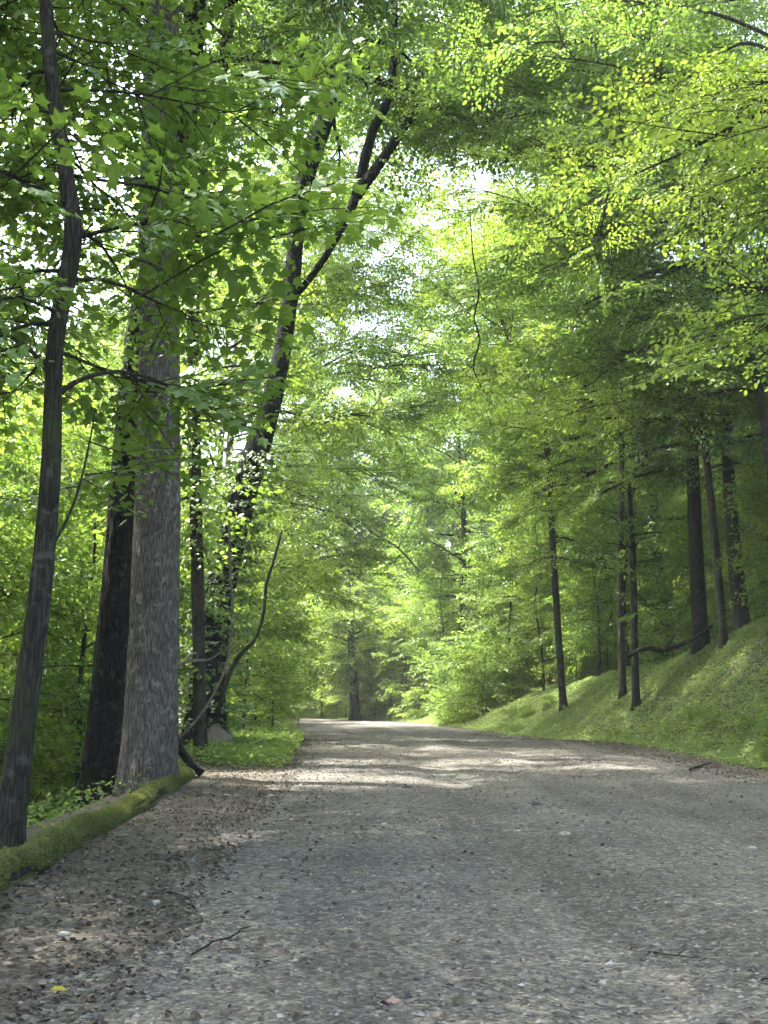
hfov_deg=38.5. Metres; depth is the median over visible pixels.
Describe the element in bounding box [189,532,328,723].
understorey tree
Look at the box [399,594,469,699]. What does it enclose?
understorey tree
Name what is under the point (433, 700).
leafy shrub
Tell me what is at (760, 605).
understorey tree
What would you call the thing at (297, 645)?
understorey tree
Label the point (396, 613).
understorey tree
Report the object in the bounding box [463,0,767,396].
overhanging tree
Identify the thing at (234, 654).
understorey tree
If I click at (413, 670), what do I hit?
understorey tree
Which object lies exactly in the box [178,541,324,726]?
understorey tree
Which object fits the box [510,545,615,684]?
understorey tree
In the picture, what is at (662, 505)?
forest tree
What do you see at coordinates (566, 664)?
understorey tree
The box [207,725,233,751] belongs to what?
boulder
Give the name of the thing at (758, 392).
tilted tree
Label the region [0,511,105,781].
understorey tree
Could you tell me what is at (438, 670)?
leafy shrub
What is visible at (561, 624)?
understorey tree
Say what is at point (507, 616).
understorey tree
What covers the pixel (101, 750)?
dark trunk tree
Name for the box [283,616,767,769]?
bank ground cover
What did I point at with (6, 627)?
understorey tree
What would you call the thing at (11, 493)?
forest tree
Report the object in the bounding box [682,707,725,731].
leafy shrub
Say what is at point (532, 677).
leafy shrub
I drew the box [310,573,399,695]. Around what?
understorey tree
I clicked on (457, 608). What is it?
understorey tree
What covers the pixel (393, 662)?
understorey tree
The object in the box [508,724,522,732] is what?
leafy shrub
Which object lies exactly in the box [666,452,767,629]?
understorey tree
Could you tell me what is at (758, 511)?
understorey tree
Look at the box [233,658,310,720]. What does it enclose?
leafy shrub
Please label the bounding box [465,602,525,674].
understorey tree
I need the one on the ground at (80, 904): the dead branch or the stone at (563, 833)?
the stone at (563, 833)
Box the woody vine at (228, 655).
[180,520,233,738]
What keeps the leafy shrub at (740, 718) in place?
on the ground at (80, 904)
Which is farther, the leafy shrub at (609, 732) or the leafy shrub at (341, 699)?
the leafy shrub at (341, 699)
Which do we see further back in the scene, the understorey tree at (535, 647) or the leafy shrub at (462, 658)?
the understorey tree at (535, 647)
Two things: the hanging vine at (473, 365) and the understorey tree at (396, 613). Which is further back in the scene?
the understorey tree at (396, 613)
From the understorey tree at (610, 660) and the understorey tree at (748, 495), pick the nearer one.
the understorey tree at (748, 495)
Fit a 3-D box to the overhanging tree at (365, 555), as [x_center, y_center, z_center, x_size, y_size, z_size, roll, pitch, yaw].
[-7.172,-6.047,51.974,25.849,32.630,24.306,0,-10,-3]
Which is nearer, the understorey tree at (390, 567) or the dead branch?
the dead branch
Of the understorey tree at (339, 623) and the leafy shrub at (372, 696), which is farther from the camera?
the understorey tree at (339, 623)
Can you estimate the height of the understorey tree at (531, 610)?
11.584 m
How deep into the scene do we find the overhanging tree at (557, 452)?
51.94 m
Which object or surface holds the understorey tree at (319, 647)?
on the ground at (80, 904)
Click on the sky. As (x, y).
(478, 176)
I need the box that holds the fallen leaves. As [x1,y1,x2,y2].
[0,625,767,1023]
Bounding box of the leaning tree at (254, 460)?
[178,0,581,747]
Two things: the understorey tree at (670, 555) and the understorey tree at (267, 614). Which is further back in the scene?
the understorey tree at (670, 555)
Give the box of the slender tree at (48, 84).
[0,0,405,849]
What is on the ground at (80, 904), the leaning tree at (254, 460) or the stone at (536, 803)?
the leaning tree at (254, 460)
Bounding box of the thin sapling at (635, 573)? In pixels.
[558,451,726,710]
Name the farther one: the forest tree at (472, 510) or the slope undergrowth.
the forest tree at (472, 510)
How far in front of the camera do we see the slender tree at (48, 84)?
11.20 m
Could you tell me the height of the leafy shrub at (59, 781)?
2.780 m
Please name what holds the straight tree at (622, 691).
on the ground at (80, 904)
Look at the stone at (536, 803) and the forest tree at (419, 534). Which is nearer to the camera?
the stone at (536, 803)
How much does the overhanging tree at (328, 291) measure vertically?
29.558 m
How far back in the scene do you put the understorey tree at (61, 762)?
36.74 m
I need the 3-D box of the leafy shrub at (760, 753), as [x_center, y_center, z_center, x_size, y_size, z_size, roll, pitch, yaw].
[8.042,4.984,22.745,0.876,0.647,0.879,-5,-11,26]
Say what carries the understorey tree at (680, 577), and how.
on the ground at (80, 904)
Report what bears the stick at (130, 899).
on the ground at (80, 904)
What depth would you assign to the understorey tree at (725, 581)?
58.70 m
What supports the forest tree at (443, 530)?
on the ground at (80, 904)
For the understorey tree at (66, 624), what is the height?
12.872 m
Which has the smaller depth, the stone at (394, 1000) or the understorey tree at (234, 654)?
the stone at (394, 1000)
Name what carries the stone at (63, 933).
on the ground at (80, 904)
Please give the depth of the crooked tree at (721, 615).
34.36 m
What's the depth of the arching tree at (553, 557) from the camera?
47.65 m
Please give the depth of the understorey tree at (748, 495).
32.81 m
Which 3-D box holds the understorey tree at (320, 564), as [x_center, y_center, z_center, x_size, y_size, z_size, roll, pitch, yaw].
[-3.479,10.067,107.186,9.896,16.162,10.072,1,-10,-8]
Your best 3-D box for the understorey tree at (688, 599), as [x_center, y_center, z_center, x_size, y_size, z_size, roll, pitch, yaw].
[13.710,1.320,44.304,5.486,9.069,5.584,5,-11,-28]
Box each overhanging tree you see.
[0,1,531,635]
[1,69,510,617]
[326,0,767,654]
[359,135,757,666]
[364,0,767,413]
[371,0,767,660]
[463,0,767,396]
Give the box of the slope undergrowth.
[1,750,193,849]
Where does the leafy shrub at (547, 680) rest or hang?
on the ground at (80, 904)
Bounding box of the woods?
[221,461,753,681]
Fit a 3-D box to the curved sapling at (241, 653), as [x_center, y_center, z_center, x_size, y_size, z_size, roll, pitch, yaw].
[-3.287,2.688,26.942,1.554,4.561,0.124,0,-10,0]
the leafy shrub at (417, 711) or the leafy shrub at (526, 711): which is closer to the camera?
the leafy shrub at (526, 711)
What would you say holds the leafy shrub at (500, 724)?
on the ground at (80, 904)
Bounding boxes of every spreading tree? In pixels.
[0,1,212,510]
[0,198,83,264]
[62,150,426,652]
[446,6,766,663]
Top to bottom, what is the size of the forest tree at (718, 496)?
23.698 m
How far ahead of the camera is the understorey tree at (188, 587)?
28.71 m
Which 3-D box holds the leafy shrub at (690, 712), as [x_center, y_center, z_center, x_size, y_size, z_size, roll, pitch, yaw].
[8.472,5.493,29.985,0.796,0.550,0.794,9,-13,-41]
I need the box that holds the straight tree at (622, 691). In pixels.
[496,131,705,699]
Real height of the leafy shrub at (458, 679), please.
5.184 m
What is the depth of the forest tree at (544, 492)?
87.02 m
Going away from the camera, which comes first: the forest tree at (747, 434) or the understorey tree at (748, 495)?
the understorey tree at (748, 495)
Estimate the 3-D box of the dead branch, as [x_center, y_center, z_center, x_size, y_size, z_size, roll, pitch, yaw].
[-0.260,0.771,56.707,4.312,4.756,0.128,0,-10,0]
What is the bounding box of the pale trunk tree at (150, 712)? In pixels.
[0,0,326,796]
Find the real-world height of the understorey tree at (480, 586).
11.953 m
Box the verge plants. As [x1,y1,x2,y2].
[179,720,304,769]
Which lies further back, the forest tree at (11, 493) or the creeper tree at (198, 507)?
the forest tree at (11, 493)
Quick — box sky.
[0,0,767,652]
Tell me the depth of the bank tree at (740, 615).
36.51 m
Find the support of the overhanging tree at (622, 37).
on the ground at (80, 904)
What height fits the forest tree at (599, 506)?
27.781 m
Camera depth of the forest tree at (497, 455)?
97.29 m
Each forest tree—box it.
[0,342,77,560]
[13,303,224,594]
[47,290,212,470]
[65,357,210,584]
[263,370,377,687]
[306,333,462,675]
[320,485,410,678]
[362,298,566,703]
[395,395,498,593]
[441,387,531,565]
[447,316,581,544]
[495,303,605,658]
[528,387,687,657]
[589,370,743,597]
[666,296,766,616]
[711,257,767,616]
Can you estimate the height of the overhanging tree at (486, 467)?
34.089 m
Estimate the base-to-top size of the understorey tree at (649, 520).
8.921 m
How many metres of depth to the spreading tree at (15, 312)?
18.70 m
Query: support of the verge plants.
on the ground at (80, 904)
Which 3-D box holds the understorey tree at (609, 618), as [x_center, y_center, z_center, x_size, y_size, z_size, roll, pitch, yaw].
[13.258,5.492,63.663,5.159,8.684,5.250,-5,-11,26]
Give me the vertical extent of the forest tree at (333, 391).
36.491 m
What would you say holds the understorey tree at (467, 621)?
on the ground at (80, 904)
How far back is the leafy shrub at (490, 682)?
64.58 m
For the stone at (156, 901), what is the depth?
7.29 m
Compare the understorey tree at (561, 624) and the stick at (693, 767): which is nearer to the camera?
the stick at (693, 767)
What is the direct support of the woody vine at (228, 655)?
on the ground at (80, 904)
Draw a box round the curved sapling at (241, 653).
[216,530,282,715]
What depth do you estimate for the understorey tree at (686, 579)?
60.60 m
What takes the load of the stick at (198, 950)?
on the road
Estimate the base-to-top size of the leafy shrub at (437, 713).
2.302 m
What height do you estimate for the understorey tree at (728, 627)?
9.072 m
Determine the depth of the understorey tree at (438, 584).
89.06 m
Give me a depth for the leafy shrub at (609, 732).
35.61 m
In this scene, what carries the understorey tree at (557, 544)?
on the ground at (80, 904)
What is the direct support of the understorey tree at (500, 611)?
on the ground at (80, 904)
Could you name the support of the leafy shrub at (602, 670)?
on the ground at (80, 904)
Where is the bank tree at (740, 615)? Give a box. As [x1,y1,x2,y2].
[547,0,767,633]
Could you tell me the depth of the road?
7.37 m
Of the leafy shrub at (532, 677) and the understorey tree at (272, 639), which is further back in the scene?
the leafy shrub at (532, 677)
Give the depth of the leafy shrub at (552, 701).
48.93 m
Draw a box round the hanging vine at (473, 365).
[465,215,486,386]
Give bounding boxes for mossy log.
[0,765,195,892]
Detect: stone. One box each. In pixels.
[57,931,70,935]
[152,900,160,904]
[386,998,401,1003]
[531,802,542,804]
[559,831,570,834]
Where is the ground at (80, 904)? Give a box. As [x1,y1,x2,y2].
[0,624,767,1023]
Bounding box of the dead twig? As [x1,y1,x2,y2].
[179,652,219,664]
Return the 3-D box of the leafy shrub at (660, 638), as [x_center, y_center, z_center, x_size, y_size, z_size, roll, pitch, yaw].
[11.038,5.008,43.126,3.866,2.637,3.877,-8,-13,39]
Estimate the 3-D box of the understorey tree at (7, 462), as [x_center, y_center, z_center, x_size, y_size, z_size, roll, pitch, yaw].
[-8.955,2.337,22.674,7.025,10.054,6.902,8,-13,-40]
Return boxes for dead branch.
[338,483,420,572]
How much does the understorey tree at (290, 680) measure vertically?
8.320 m
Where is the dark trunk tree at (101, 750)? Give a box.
[3,0,444,804]
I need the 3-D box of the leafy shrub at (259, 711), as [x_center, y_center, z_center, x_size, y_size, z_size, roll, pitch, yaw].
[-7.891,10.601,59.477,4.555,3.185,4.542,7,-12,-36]
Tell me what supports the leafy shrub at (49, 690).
on the ground at (80, 904)
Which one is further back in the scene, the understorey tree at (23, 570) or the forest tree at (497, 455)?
the forest tree at (497, 455)
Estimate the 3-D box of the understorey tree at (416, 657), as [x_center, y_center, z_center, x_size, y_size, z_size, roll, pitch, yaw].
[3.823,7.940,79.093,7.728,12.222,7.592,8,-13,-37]
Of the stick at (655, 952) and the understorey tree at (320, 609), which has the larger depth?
the understorey tree at (320, 609)
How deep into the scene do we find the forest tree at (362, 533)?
114.71 m
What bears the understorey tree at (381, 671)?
on the ground at (80, 904)
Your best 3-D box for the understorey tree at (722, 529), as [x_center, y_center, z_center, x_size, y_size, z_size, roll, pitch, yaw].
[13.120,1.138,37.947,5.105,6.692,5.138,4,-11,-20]
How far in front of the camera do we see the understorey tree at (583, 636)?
52.07 m
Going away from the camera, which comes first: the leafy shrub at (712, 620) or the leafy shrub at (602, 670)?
the leafy shrub at (712, 620)
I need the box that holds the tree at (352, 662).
[285,556,407,720]
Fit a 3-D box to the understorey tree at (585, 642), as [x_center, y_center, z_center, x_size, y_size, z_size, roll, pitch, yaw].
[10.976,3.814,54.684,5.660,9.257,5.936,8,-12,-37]
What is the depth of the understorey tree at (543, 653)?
71.11 m
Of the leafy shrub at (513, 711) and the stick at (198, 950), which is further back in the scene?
the leafy shrub at (513, 711)
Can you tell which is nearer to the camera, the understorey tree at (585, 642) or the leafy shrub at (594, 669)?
the understorey tree at (585, 642)
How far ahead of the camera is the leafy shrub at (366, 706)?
91.55 m
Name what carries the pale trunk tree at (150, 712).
on the ground at (80, 904)
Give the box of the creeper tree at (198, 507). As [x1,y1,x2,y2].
[84,0,298,763]
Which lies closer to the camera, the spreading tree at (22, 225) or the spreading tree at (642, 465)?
the spreading tree at (22, 225)
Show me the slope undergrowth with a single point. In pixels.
(67, 805)
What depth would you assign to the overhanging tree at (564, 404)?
38.12 m
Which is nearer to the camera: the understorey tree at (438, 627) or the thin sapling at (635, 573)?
the thin sapling at (635, 573)
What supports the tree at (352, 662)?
on the ground at (80, 904)
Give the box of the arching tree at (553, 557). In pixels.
[411,208,650,712]
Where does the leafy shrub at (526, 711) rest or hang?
on the ground at (80, 904)
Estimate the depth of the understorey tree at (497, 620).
79.17 m
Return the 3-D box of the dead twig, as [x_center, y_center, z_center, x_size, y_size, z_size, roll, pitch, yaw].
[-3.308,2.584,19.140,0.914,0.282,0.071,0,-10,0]
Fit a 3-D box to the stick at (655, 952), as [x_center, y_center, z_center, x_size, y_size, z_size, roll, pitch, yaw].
[1.510,2.289,5.704,0.285,0.044,0.194,-3,-10,14]
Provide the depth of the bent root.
20.25 m
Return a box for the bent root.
[178,734,204,776]
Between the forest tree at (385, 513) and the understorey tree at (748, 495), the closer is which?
the understorey tree at (748, 495)
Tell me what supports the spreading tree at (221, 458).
on the ground at (80, 904)
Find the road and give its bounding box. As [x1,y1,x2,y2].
[20,718,767,1023]
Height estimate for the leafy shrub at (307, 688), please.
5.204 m
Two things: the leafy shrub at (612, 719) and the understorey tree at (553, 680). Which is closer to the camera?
the leafy shrub at (612, 719)
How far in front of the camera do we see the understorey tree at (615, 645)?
65.92 m
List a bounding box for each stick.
[99,895,153,902]
[190,925,260,954]
[648,947,702,957]
[688,761,711,770]
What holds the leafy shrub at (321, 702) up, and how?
on the ground at (80, 904)
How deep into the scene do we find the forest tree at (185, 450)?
77.12 m
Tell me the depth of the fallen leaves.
7.65 m
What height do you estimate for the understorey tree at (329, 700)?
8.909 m
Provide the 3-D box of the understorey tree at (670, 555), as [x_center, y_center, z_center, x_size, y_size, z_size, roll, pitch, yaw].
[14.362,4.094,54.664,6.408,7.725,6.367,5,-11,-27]
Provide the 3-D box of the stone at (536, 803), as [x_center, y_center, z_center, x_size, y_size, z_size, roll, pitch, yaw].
[1.924,3.675,13.823,0.151,0.070,0.113,0,-10,0]
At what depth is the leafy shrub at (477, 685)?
67.35 m
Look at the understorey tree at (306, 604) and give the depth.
73.75 m
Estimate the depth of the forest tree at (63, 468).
64.41 m
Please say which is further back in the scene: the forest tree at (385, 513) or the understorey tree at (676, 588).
the forest tree at (385, 513)
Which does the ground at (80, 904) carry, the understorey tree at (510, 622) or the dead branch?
the understorey tree at (510, 622)
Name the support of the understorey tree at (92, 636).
on the ground at (80, 904)
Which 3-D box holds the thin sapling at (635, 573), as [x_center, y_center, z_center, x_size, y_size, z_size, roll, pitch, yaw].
[8.580,2.565,38.269,5.563,8.597,5.015,9,-13,-42]
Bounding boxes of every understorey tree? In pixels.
[0,313,126,811]
[0,386,265,733]
[0,392,106,799]
[0,413,70,749]
[0,415,254,808]
[0,447,67,752]
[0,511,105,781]
[0,520,103,799]
[9,639,93,795]
[178,488,314,730]
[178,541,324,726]
[178,570,268,722]
[182,501,320,728]
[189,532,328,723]
[226,550,333,729]
[261,574,319,717]
[278,596,323,706]
[286,597,357,716]
[292,572,341,703]
[302,537,395,672]
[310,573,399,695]
[313,624,387,717]
[346,577,422,690]
[355,596,438,713]
[360,583,423,709]
[363,525,455,693]
[366,607,433,708]
[371,576,431,683]
[376,539,478,684]
[377,615,438,693]
[397,539,472,689]
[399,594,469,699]
[410,570,478,685]
[437,571,518,670]
[444,561,540,696]
[446,522,556,684]
[450,505,574,694]
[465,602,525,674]
[466,485,596,689]
[466,568,531,668]
[490,545,565,678]
[492,607,551,685]
[500,492,582,683]
[501,570,565,684]
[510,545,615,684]
[519,545,613,686]
[526,537,616,682]
[529,569,611,667]
[538,613,596,684]
[541,515,645,675]
[547,503,669,675]
[559,472,711,665]
[563,584,628,678]
[567,537,649,657]
[603,519,724,654]
[604,569,649,668]
[625,555,690,659]
[652,439,767,625]
[662,554,688,644]
[663,497,767,633]
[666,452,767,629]
[667,558,730,636]
[703,444,767,624]
[705,364,767,607]
[705,515,767,634]
[722,555,767,618]
[729,465,767,615]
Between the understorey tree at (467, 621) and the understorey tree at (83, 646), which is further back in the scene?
the understorey tree at (467, 621)
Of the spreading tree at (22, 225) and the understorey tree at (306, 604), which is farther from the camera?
the understorey tree at (306, 604)
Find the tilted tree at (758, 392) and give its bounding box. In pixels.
[551,0,767,478]
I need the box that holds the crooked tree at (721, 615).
[499,27,767,650]
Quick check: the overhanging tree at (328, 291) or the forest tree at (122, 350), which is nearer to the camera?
the overhanging tree at (328, 291)
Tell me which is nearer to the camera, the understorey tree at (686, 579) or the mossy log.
the mossy log
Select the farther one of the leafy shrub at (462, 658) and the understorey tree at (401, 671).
the understorey tree at (401, 671)
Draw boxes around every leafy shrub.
[0,658,91,823]
[0,704,87,819]
[0,721,86,824]
[227,679,281,721]
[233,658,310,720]
[258,661,321,723]
[305,676,365,718]
[329,686,368,712]
[340,668,404,719]
[344,681,392,711]
[388,685,440,718]
[417,634,502,715]
[421,686,468,724]
[429,692,479,725]
[433,647,532,725]
[435,646,526,723]
[452,669,517,704]
[461,661,528,702]
[475,655,541,708]
[497,721,509,729]
[504,707,521,718]
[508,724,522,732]
[518,705,531,718]
[527,667,565,685]
[538,695,556,709]
[553,651,617,681]
[573,638,617,676]
[602,727,623,739]
[610,714,623,723]
[625,606,712,663]
[628,605,730,658]
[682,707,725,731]
[683,704,705,723]
[725,714,761,740]
[750,737,767,762]
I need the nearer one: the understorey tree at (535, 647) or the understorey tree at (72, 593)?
the understorey tree at (72, 593)
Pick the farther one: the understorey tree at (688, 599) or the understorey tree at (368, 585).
the understorey tree at (368, 585)
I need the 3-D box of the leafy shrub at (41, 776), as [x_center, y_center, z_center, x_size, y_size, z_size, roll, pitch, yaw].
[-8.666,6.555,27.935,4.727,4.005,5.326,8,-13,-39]
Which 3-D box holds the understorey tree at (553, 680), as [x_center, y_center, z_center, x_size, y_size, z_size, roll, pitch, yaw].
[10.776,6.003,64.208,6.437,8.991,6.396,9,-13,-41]

